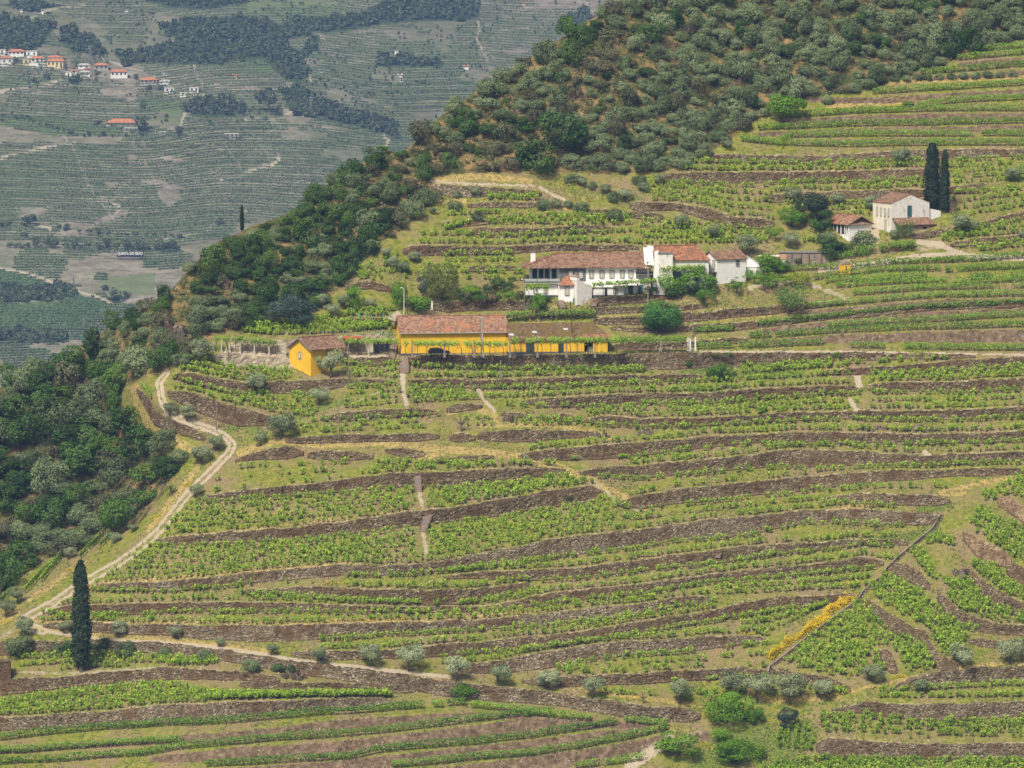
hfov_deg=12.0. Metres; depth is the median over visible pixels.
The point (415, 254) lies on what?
olive tree
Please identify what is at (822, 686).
olive tree
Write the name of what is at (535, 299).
garden hedge
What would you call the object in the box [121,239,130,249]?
distant tree
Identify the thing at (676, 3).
olive tree
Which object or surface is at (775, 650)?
broom bush
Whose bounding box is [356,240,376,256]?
evergreen oak
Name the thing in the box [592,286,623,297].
porch annex
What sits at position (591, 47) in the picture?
green bush
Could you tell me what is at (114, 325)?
evergreen oak
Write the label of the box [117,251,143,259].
hillside sign
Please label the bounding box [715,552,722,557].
stone stairs
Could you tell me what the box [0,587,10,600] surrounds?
vine row
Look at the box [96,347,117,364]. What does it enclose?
olive tree
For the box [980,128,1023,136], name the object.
vine row
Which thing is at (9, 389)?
olive tree
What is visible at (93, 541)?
vine row
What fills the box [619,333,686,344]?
vine pergola
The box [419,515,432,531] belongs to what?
stone stairs
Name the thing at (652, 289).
clipped bush
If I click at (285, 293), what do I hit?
green bush
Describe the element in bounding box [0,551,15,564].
green bush
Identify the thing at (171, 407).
olive tree
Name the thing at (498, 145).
scrub bush
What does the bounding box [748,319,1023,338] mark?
vine row
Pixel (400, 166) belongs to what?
scrub bush
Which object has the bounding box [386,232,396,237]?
scrub bush
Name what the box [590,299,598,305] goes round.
stone stairs
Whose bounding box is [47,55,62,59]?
village house
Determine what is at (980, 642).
stone wall
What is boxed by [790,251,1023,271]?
vine row
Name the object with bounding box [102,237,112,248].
distant tree
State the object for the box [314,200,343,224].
evergreen oak
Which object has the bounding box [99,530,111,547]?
vine row
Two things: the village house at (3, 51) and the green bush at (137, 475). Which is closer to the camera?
the green bush at (137, 475)
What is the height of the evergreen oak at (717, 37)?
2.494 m
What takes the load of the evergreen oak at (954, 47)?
on the hillside at (228, 470)
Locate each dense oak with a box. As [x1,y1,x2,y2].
[513,138,556,173]
[538,111,588,154]
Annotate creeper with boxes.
[449,682,478,696]
[708,353,732,357]
[831,352,840,357]
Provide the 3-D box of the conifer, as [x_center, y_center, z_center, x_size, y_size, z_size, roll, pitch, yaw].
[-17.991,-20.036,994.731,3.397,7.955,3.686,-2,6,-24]
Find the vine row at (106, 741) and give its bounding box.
[0,735,182,753]
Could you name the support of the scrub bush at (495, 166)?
on the hillside at (228, 470)
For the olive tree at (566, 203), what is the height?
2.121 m
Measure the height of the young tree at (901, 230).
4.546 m
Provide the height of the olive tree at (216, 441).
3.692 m
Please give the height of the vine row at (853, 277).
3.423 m
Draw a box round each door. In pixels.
[526,342,533,353]
[558,342,563,352]
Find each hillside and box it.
[0,0,621,386]
[0,0,1023,767]
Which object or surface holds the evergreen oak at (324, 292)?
on the hillside at (228, 470)
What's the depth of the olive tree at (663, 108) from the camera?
1046.05 m
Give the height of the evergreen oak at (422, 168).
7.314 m
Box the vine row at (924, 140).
[741,134,1023,147]
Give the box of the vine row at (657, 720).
[624,715,667,725]
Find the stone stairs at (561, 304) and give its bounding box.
[556,300,565,307]
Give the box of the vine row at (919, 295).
[803,289,1023,309]
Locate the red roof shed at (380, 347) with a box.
[342,336,390,352]
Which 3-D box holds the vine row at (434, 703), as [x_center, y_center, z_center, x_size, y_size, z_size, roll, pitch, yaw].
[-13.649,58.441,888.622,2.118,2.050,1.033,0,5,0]
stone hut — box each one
[0,659,11,680]
[948,202,955,213]
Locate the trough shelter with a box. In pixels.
[889,249,898,253]
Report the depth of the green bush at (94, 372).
991.45 m
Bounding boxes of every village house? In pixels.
[0,49,6,55]
[0,56,12,65]
[7,49,25,56]
[23,59,28,65]
[26,51,38,57]
[30,56,44,62]
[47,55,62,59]
[47,58,66,68]
[77,63,89,68]
[79,70,89,76]
[94,63,107,70]
[105,118,135,126]
[109,69,127,77]
[124,127,137,133]
[140,77,157,85]
[159,80,170,84]
[164,87,173,93]
[189,87,198,92]
[224,133,238,139]
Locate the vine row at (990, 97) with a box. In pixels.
[916,93,1023,106]
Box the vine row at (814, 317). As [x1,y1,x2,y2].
[756,298,1023,325]
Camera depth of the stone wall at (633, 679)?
896.04 m
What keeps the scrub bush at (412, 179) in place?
on the hillside at (228, 470)
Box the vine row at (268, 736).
[0,706,552,763]
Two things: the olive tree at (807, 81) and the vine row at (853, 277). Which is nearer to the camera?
the vine row at (853, 277)
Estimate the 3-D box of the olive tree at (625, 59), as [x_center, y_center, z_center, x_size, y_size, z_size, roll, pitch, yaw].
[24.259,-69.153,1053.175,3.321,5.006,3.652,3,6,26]
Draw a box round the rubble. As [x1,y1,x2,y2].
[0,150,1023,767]
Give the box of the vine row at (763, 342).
[696,338,823,349]
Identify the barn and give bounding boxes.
[394,314,506,355]
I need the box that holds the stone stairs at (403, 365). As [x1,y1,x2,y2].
[399,357,408,372]
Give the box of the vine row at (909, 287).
[852,280,1023,295]
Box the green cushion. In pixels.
[901,100,913,104]
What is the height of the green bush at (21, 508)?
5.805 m
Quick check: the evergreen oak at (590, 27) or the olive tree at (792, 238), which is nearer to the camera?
the olive tree at (792, 238)
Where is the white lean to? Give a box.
[746,255,758,265]
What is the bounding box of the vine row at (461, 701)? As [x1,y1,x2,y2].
[446,696,466,706]
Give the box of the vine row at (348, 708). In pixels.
[0,700,422,739]
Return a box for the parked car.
[428,347,449,354]
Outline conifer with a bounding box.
[415,266,430,297]
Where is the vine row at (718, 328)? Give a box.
[693,323,733,333]
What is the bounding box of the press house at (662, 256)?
[643,244,709,294]
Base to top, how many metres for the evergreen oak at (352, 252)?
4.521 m
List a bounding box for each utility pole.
[338,401,339,435]
[348,344,348,378]
[480,320,481,357]
[481,317,483,357]
[692,305,692,337]
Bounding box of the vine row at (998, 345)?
[849,341,1023,350]
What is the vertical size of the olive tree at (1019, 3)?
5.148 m
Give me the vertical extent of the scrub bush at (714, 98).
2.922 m
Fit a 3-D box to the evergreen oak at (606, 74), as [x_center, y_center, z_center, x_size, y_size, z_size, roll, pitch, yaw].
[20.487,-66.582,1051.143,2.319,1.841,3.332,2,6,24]
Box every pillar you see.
[411,340,412,357]
[473,340,474,357]
[509,336,510,357]
[594,336,595,357]
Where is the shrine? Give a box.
[839,260,850,274]
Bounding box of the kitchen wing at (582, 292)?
[569,272,591,306]
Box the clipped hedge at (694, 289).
[684,283,708,293]
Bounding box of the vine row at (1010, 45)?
[983,41,1023,51]
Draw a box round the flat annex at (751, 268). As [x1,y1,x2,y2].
[746,265,762,277]
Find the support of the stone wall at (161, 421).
on the hillside at (228, 470)
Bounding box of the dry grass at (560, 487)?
[0,31,1023,767]
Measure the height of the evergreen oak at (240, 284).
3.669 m
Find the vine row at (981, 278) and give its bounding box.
[952,274,1023,283]
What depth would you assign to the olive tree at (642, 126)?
1041.38 m
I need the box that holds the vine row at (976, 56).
[957,48,1023,61]
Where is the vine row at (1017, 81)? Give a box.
[872,78,1023,93]
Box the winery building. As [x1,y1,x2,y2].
[506,301,611,355]
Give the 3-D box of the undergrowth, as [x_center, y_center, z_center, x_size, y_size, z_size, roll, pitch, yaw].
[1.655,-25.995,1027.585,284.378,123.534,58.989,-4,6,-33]
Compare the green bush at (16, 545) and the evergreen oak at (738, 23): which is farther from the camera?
the evergreen oak at (738, 23)
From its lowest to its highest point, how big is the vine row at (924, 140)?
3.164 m
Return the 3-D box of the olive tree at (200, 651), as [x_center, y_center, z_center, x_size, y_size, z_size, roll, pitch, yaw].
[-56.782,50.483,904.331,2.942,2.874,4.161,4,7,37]
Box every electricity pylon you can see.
[88,45,91,62]
[309,96,312,111]
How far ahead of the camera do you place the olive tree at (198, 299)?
985.54 m
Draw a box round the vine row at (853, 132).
[781,128,972,138]
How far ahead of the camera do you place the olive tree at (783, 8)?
1074.78 m
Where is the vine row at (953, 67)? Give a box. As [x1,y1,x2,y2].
[919,60,1023,72]
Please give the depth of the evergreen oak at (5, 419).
982.41 m
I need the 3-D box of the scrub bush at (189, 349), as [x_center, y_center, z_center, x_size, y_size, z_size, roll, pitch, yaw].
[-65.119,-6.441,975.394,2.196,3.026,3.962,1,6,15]
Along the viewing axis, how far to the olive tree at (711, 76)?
1056.04 m
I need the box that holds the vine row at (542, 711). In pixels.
[470,699,592,721]
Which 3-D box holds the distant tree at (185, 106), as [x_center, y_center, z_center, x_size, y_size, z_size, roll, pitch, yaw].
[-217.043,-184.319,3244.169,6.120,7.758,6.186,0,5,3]
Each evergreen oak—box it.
[0,416,20,430]
[0,420,23,447]
[0,445,25,476]
[0,480,23,497]
[0,483,13,511]
[0,557,22,592]
[1,390,50,422]
[1,404,21,417]
[4,469,36,495]
[7,460,38,482]
[8,412,53,442]
[23,362,55,392]
[29,496,67,529]
[30,383,52,407]
[35,494,71,514]
[47,344,87,377]
[50,422,80,445]
[54,400,77,420]
[57,439,92,461]
[61,422,83,435]
[64,442,104,474]
[66,416,101,446]
[83,325,104,358]
[84,355,114,373]
[102,309,122,330]
[109,405,136,435]
[119,411,149,460]
[122,306,136,320]
[129,311,142,329]
[131,336,147,348]
[135,428,156,446]
[146,347,170,368]
[148,454,180,478]
[156,284,171,302]
[188,281,209,293]
[193,334,204,342]
[199,270,217,285]
[220,235,238,247]
[222,261,243,280]
[223,258,236,265]
[228,238,243,256]
[232,250,256,266]
[233,278,249,291]
[235,265,251,274]
[237,299,254,308]
[237,316,256,326]
[242,235,261,254]
[244,301,267,317]
[249,281,262,294]
[250,315,269,325]
[251,254,274,273]
[252,268,271,282]
[252,283,278,306]
[258,221,273,229]
[260,277,278,289]
[268,268,278,277]
[272,266,288,273]
[277,282,304,307]
[278,232,291,241]
[279,225,290,233]
[279,246,294,254]
[279,258,303,268]
[283,225,311,237]
[287,254,302,260]
[292,216,319,248]
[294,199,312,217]
[295,244,307,255]
[296,280,318,291]
[301,182,330,205]
[302,294,319,309]
[305,201,314,212]
[305,214,320,221]
[305,276,333,290]
[308,291,319,299]
[313,291,330,300]
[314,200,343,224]
[316,223,335,233]
[319,198,327,215]
[319,234,343,248]
[328,252,344,267]
[331,260,348,285]
[332,240,350,254]
[332,253,359,276]
[336,200,370,213]
[337,221,352,237]
[339,157,364,174]
[343,237,362,247]
[345,250,355,266]
[346,245,362,258]
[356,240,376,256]
[358,223,377,242]
[363,146,390,168]
[367,213,391,233]
[376,206,396,225]
[387,166,401,180]
[415,153,432,180]
[435,134,446,141]
[448,115,464,127]
[454,115,479,135]
[458,106,476,122]
[462,142,476,151]
[474,147,486,155]
[479,123,505,134]
[502,115,527,130]
[516,117,538,131]
[553,71,565,80]
[559,37,582,66]
[575,21,592,44]
[587,25,597,31]
[588,28,597,38]
[589,20,603,26]
[593,99,605,112]
[602,71,610,77]
[617,135,631,149]
[619,132,634,141]
[630,23,641,30]
[634,21,666,43]
[636,66,658,76]
[660,136,677,142]
[664,6,684,27]
[704,32,718,40]
[716,0,733,4]
[734,19,750,37]
[749,53,760,59]
[751,67,760,75]
[780,23,799,38]
[780,43,801,56]
[844,40,864,53]
[852,11,868,21]
[854,33,882,44]
[878,38,890,48]
[911,0,937,13]
[938,29,961,57]
[939,0,956,4]
[960,25,983,53]
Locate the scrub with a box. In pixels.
[0,0,600,139]
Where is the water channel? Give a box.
[768,513,943,675]
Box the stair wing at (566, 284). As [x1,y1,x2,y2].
[558,276,574,301]
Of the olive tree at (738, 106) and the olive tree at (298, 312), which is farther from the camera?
the olive tree at (738, 106)
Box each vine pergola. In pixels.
[213,334,276,354]
[338,335,400,355]
[402,338,508,356]
[505,307,595,322]
[509,334,621,356]
[525,282,549,298]
[590,277,660,298]
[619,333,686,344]
[659,264,704,272]
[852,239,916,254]
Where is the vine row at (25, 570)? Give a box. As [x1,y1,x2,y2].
[0,555,41,593]
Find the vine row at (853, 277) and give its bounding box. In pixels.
[825,270,926,283]
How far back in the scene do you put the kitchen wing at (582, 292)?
993.22 m
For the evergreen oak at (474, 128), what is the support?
on the hillside at (228, 470)
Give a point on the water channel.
(849, 606)
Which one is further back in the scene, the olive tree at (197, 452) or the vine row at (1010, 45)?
the vine row at (1010, 45)
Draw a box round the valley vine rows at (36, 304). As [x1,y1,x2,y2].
[0,269,109,329]
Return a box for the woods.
[0,0,592,342]
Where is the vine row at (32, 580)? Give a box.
[24,558,53,593]
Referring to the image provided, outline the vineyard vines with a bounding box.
[0,152,1023,767]
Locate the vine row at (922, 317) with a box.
[826,309,1023,328]
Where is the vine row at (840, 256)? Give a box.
[819,249,871,260]
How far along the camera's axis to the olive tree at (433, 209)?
1017.85 m
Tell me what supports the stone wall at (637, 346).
on the hillside at (228, 470)
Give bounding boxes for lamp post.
[521,279,524,310]
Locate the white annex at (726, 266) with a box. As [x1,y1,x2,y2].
[705,250,747,284]
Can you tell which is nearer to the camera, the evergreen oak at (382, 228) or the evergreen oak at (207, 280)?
the evergreen oak at (207, 280)
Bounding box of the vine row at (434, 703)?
[431,699,442,707]
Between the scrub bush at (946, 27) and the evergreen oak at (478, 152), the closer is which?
the evergreen oak at (478, 152)
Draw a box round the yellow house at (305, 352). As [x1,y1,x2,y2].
[286,334,346,376]
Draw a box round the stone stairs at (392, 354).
[389,336,396,358]
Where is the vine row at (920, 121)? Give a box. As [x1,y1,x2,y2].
[757,116,1023,128]
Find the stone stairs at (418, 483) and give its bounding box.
[414,471,421,491]
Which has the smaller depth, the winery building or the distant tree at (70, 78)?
the winery building
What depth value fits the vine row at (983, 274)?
995.65 m
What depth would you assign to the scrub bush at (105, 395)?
984.43 m
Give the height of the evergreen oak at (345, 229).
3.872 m
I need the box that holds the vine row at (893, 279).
[835,276,946,288]
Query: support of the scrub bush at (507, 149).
on the hillside at (228, 470)
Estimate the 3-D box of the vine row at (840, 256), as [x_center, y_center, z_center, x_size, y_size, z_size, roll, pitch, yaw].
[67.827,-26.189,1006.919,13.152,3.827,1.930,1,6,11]
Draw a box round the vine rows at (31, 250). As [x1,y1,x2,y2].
[0,0,590,368]
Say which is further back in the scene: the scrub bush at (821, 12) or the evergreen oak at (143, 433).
the scrub bush at (821, 12)
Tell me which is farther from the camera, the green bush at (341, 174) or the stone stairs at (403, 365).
the green bush at (341, 174)
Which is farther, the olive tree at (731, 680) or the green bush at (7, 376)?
the green bush at (7, 376)
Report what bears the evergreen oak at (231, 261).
on the hillside at (228, 470)
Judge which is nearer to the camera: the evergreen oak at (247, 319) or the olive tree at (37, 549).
the olive tree at (37, 549)
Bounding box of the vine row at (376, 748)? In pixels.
[204,717,616,767]
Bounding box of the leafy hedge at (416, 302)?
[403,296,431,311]
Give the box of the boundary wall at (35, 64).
[29,63,45,66]
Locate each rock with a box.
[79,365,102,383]
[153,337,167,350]
[162,313,184,338]
[215,278,233,289]
[280,669,306,680]
[502,414,517,422]
[511,107,528,112]
[564,91,584,99]
[595,429,610,438]
[636,428,652,435]
[664,43,681,51]
[732,77,746,84]
[858,425,889,430]
[901,424,941,431]
[952,568,973,577]
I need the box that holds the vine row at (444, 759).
[390,721,667,767]
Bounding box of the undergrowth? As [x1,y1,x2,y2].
[0,0,1023,579]
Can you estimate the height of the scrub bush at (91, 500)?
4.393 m
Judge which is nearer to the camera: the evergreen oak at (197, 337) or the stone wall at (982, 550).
the stone wall at (982, 550)
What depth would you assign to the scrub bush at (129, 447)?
975.14 m
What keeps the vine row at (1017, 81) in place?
on the hillside at (228, 470)
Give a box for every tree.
[0,220,13,225]
[0,385,17,403]
[0,417,6,437]
[0,598,17,617]
[4,634,34,654]
[6,586,25,602]
[8,519,33,539]
[9,450,43,461]
[10,367,36,395]
[14,615,33,635]
[17,242,25,248]
[18,354,47,378]
[20,230,28,236]
[21,214,37,225]
[23,536,53,552]
[24,521,50,538]
[26,458,60,493]
[30,236,37,247]
[31,456,76,478]
[32,398,75,427]
[34,236,47,244]
[35,283,43,290]
[35,527,69,541]
[42,369,56,379]
[43,72,49,78]
[45,235,57,247]
[47,479,73,493]
[48,238,58,247]
[49,643,63,655]
[50,283,57,290]
[57,621,70,632]
[59,528,94,547]
[63,547,76,559]
[65,502,89,524]
[67,395,90,422]
[68,75,79,83]
[68,559,92,672]
[73,381,98,403]
[78,512,102,532]
[80,338,107,348]
[81,479,113,490]
[82,403,106,424]
[88,376,106,397]
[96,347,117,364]
[97,454,134,483]
[98,410,119,435]
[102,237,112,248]
[102,329,115,340]
[106,337,118,348]
[107,287,131,300]
[108,532,121,542]
[111,619,126,636]
[112,487,136,499]
[113,640,135,657]
[118,344,149,376]
[118,502,136,518]
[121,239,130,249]
[127,524,138,532]
[133,238,147,249]
[135,115,149,133]
[139,101,147,106]
[145,428,177,453]
[149,326,168,347]
[152,243,158,249]
[156,239,169,249]
[157,647,172,656]
[162,402,179,418]
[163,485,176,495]
[166,448,190,463]
[167,240,175,249]
[167,352,191,364]
[168,626,182,639]
[174,126,184,135]
[179,404,194,420]
[182,102,189,111]
[183,312,209,333]
[186,303,209,320]
[187,294,217,306]
[189,338,217,359]
[189,445,213,465]
[189,483,203,497]
[196,649,213,659]
[205,246,219,256]
[207,435,223,450]
[209,295,229,302]
[210,304,231,319]
[215,218,223,224]
[215,638,225,644]
[226,306,244,314]
[228,291,247,299]
[239,205,243,231]
[240,659,260,671]
[245,371,266,390]
[252,429,267,445]
[254,87,280,114]
[265,411,298,439]
[266,643,280,654]
[268,294,317,324]
[279,271,299,283]
[287,306,311,317]
[292,86,307,92]
[303,260,320,272]
[309,386,331,405]
[312,293,330,308]
[312,646,326,661]
[314,348,344,378]
[315,242,332,256]
[316,270,335,282]
[320,185,335,198]
[323,302,340,317]
[336,292,350,309]
[340,169,365,187]
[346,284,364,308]
[354,208,381,224]
[357,643,381,666]
[363,146,374,153]
[364,297,376,305]
[367,182,384,195]
[378,182,400,204]
[379,121,387,130]
[380,247,389,255]
[384,255,399,267]
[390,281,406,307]
[394,644,426,671]
[398,261,409,273]
[403,197,425,217]
[407,251,419,261]
[416,188,440,205]
[425,263,459,300]
[428,207,436,214]
[442,95,463,114]
[444,131,464,143]
[444,655,470,680]
[447,200,463,209]
[453,190,461,196]
[453,412,470,431]
[469,186,481,195]
[470,211,484,220]
[471,95,496,106]
[475,77,494,95]
[490,663,512,686]
[491,66,514,84]
[491,80,509,93]
[491,108,517,121]
[522,98,545,108]
[526,293,546,316]
[531,65,554,78]
[532,38,559,63]
[535,197,552,209]
[535,669,562,690]
[546,85,568,104]
[551,200,561,208]
[558,152,582,168]
[559,111,590,139]
[563,173,575,183]
[563,200,573,207]
[571,201,589,211]
[575,174,587,186]
[582,676,606,698]
[587,152,613,171]
[587,181,597,189]
[592,132,613,149]
[598,183,611,193]
[603,14,627,28]
[604,105,632,122]
[605,208,624,220]
[607,191,623,202]
[611,147,633,158]
[616,53,631,71]
[617,107,643,118]
[617,188,632,202]
[621,0,643,18]
[627,32,646,50]
[630,122,652,130]
[630,136,642,147]
[631,151,653,170]
[631,175,646,183]
[637,182,650,191]
[637,299,683,331]
[637,690,648,703]
[638,0,657,4]
[641,143,664,158]
[646,42,668,60]
[648,2,666,13]
[648,80,670,98]
[649,93,673,113]
[650,12,675,33]
[653,173,666,181]
[657,273,686,294]
[659,124,678,135]
[664,156,695,166]
[666,0,690,10]
[668,67,692,83]
[668,79,695,98]
[669,678,692,703]
[670,146,685,156]
[672,119,693,126]
[673,214,689,229]
[678,125,698,149]
[678,268,718,291]
[679,50,701,71]
[687,50,711,59]
[688,12,704,26]
[688,95,705,105]
[688,112,711,130]
[689,30,711,48]
[690,0,710,10]
[696,287,716,307]
[703,73,720,81]
[705,3,730,17]
[705,107,721,123]
[706,223,720,238]
[709,39,727,55]
[709,127,726,140]
[710,28,734,44]
[714,60,734,75]
[714,98,746,111]
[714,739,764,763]
[717,93,737,102]
[719,669,744,691]
[720,136,733,148]
[724,84,742,94]
[725,277,747,292]
[727,56,753,78]
[734,86,759,107]
[735,50,751,58]
[735,234,759,255]
[738,2,763,22]
[741,24,762,47]
[742,270,763,282]
[742,672,774,702]
[753,76,778,92]
[754,254,790,272]
[756,275,773,290]
[759,52,788,68]
[761,39,783,55]
[764,226,783,239]
[765,272,792,285]
[768,66,794,86]
[769,2,788,17]
[772,282,807,315]
[774,672,808,704]
[776,207,809,226]
[781,74,806,98]
[782,232,799,248]
[784,7,812,22]
[784,186,802,203]
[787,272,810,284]
[788,77,812,87]
[791,49,814,61]
[793,36,810,45]
[794,192,830,220]
[795,64,828,75]
[796,43,818,52]
[798,15,814,33]
[808,209,833,231]
[811,678,833,700]
[814,237,852,254]
[815,231,837,242]
[819,33,833,42]
[821,0,842,11]
[821,75,836,87]
[826,34,847,53]
[827,52,847,69]
[829,17,858,26]
[829,193,845,204]
[836,0,858,8]
[838,16,863,40]
[849,230,878,246]
[853,79,878,87]
[857,2,880,17]
[862,664,886,683]
[864,16,880,30]
[864,196,877,210]
[866,63,888,82]
[875,9,892,21]
[877,12,902,30]
[889,74,899,81]
[889,229,899,239]
[890,148,911,165]
[892,60,912,72]
[895,0,912,8]
[895,6,918,21]
[895,220,914,238]
[898,39,928,61]
[901,74,910,80]
[912,73,921,80]
[913,679,929,688]
[918,19,946,43]
[919,5,938,22]
[919,53,934,67]
[921,142,940,208]
[922,73,932,80]
[926,39,940,57]
[934,73,944,79]
[937,32,952,41]
[938,149,950,213]
[946,72,956,79]
[949,641,974,667]
[950,213,980,234]
[957,72,967,79]
[967,11,992,31]
[970,0,987,9]
[970,71,980,78]
[975,28,994,46]
[981,5,1011,26]
[982,29,1007,38]
[983,71,992,77]
[990,1,1007,12]
[993,70,1004,76]
[994,31,1012,42]
[995,637,1023,663]
[998,14,1017,29]
[1000,0,1016,8]
[1003,166,1023,181]
[1008,23,1023,39]
[1008,70,1017,77]
[1016,0,1023,8]
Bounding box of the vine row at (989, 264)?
[945,261,1023,271]
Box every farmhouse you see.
[824,212,874,240]
[872,192,940,234]
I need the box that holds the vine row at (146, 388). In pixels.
[141,381,151,397]
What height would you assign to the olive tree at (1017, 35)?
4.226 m
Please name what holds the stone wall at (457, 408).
on the hillside at (228, 470)
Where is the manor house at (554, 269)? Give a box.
[521,250,652,296]
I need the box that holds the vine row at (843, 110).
[779,103,1023,118]
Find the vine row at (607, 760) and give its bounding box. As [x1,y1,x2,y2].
[574,751,645,767]
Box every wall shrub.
[58,640,73,653]
[93,637,110,649]
[270,663,282,671]
[282,664,295,672]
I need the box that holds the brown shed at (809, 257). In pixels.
[758,251,829,266]
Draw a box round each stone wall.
[0,639,699,722]
[0,667,279,695]
[0,697,389,730]
[43,596,714,641]
[52,557,882,615]
[92,509,937,592]
[136,388,204,440]
[153,485,604,545]
[168,391,279,427]
[176,373,391,395]
[197,467,567,501]
[212,352,293,369]
[231,334,385,354]
[235,446,302,462]
[239,582,538,605]
[240,681,413,693]
[285,433,438,443]
[291,593,858,660]
[307,450,372,460]
[320,409,436,422]
[341,317,394,325]
[344,356,396,365]
[345,280,393,292]
[385,448,424,458]
[402,244,638,256]
[409,351,974,369]
[410,374,709,388]
[427,455,493,463]
[431,184,540,197]
[434,300,543,312]
[442,213,522,227]
[445,539,908,580]
[446,403,482,412]
[449,433,474,442]
[454,635,766,673]
[466,265,518,272]
[467,202,536,208]
[472,225,613,236]
[477,429,599,442]
[501,412,526,417]
[506,304,703,318]
[520,430,1023,460]
[521,385,861,408]
[522,666,768,687]
[545,413,575,421]
[579,449,1023,478]
[584,407,1023,427]
[590,209,663,219]
[593,293,673,306]
[593,300,848,325]
[611,300,1023,332]
[612,337,747,350]
[620,467,1023,508]
[630,201,773,229]
[655,169,924,183]
[703,148,1023,163]
[763,183,988,202]
[772,668,849,691]
[816,738,1023,759]
[820,356,1023,375]
[822,493,949,506]
[831,701,1023,720]
[866,599,957,671]
[867,378,1023,392]
[880,649,897,673]
[890,563,929,590]
[890,666,1023,690]
[910,211,1023,238]
[937,592,1023,635]
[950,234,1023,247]
[963,532,1010,566]
[968,638,1023,647]
[969,571,1023,616]
[997,496,1023,522]
[1006,562,1023,589]
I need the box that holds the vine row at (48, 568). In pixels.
[40,552,63,581]
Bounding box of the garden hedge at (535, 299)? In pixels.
[523,295,550,300]
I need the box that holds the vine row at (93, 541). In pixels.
[79,528,103,558]
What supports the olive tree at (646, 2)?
on the hillside at (228, 470)
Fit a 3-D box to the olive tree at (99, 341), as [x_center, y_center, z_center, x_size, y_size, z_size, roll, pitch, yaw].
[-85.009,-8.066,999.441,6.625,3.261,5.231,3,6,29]
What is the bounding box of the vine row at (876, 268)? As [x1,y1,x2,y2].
[812,264,940,280]
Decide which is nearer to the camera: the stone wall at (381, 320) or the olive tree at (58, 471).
the olive tree at (58, 471)
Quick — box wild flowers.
[0,82,1015,749]
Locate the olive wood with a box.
[0,0,1023,592]
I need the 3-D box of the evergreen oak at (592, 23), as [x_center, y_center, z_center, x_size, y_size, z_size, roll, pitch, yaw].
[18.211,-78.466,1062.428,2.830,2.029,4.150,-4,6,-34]
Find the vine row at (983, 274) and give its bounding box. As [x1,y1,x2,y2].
[970,269,1023,279]
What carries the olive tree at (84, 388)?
on the hillside at (228, 470)
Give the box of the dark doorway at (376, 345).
[374,340,389,352]
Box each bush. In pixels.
[0,362,20,387]
[0,429,7,443]
[0,516,14,536]
[0,538,39,570]
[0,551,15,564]
[10,500,41,522]
[24,495,50,505]
[37,380,61,390]
[38,445,60,460]
[46,534,83,556]
[49,384,71,406]
[52,358,84,392]
[62,482,92,503]
[83,359,106,383]
[84,493,112,511]
[86,432,107,452]
[94,449,119,469]
[97,497,132,532]
[99,362,128,385]
[101,388,121,401]
[101,436,129,458]
[102,377,121,409]
[119,437,140,450]
[127,489,157,506]
[128,463,158,485]
[135,297,157,313]
[150,296,171,311]
[150,307,173,330]
[156,328,180,348]
[156,339,184,359]
[179,337,198,347]
[180,345,192,352]
[194,260,202,269]
[195,242,226,275]
[207,286,218,291]
[215,271,227,286]
[224,309,243,330]
[238,234,253,249]
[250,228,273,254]
[261,247,279,265]
[266,315,281,324]
[278,216,287,224]
[279,284,293,296]
[283,208,302,224]
[288,266,304,275]
[330,206,349,217]
[331,181,348,200]
[335,167,351,183]
[340,208,355,225]
[350,184,368,195]
[362,197,379,206]
[363,182,371,189]
[365,162,381,175]
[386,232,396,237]
[388,180,400,187]
[388,207,408,231]
[393,150,410,158]
[394,163,410,174]
[397,184,412,195]
[401,177,418,184]
[406,119,430,142]
[408,182,428,195]
[409,147,419,156]
[418,150,431,160]
[424,147,440,154]
[428,160,448,175]
[435,145,449,150]
[441,151,456,167]
[446,141,462,155]
[455,292,471,301]
[457,283,482,294]
[471,291,489,300]
[479,139,505,155]
[480,161,501,171]
[482,281,500,292]
[485,289,500,301]
[490,277,516,289]
[493,121,516,142]
[496,287,519,299]
[499,155,525,169]
[501,145,513,153]
[509,76,520,82]
[510,129,523,142]
[515,56,532,65]
[515,291,523,299]
[524,91,541,99]
[524,107,545,123]
[527,133,537,140]
[547,126,564,138]
[554,105,576,120]
[555,14,577,37]
[557,77,577,88]
[562,41,585,52]
[564,102,578,109]
[566,86,583,95]
[572,75,583,83]
[583,44,593,53]
[584,57,594,63]
[584,59,613,71]
[590,48,604,55]
[590,80,607,86]
[596,26,626,42]
[598,45,620,60]
[600,38,613,50]
[602,0,623,14]
[605,81,618,89]
[607,119,625,135]
[608,160,620,169]
[621,85,640,106]
[644,286,658,293]
[652,730,700,754]
[664,283,687,297]
[668,64,686,74]
[668,91,687,114]
[677,20,698,35]
[682,23,700,31]
[690,74,708,95]
[698,93,719,104]
[703,689,756,723]
[705,362,733,381]
[709,26,731,34]
[710,728,732,741]
[730,116,752,130]
[742,706,765,725]
[744,83,756,91]
[756,62,774,76]
[761,5,774,13]
[766,625,808,661]
[767,94,807,119]
[776,263,790,270]
[776,707,798,727]
[802,611,831,634]
[813,7,832,17]
[820,94,834,103]
[820,592,858,615]
[824,72,839,78]
[834,84,850,93]
[848,82,862,92]
[890,42,903,52]
[891,29,917,39]
[935,20,960,31]
[960,14,972,27]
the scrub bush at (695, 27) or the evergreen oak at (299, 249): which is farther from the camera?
the scrub bush at (695, 27)
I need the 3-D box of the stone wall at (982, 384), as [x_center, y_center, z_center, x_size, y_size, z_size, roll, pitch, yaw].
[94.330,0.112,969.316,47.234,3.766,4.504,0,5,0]

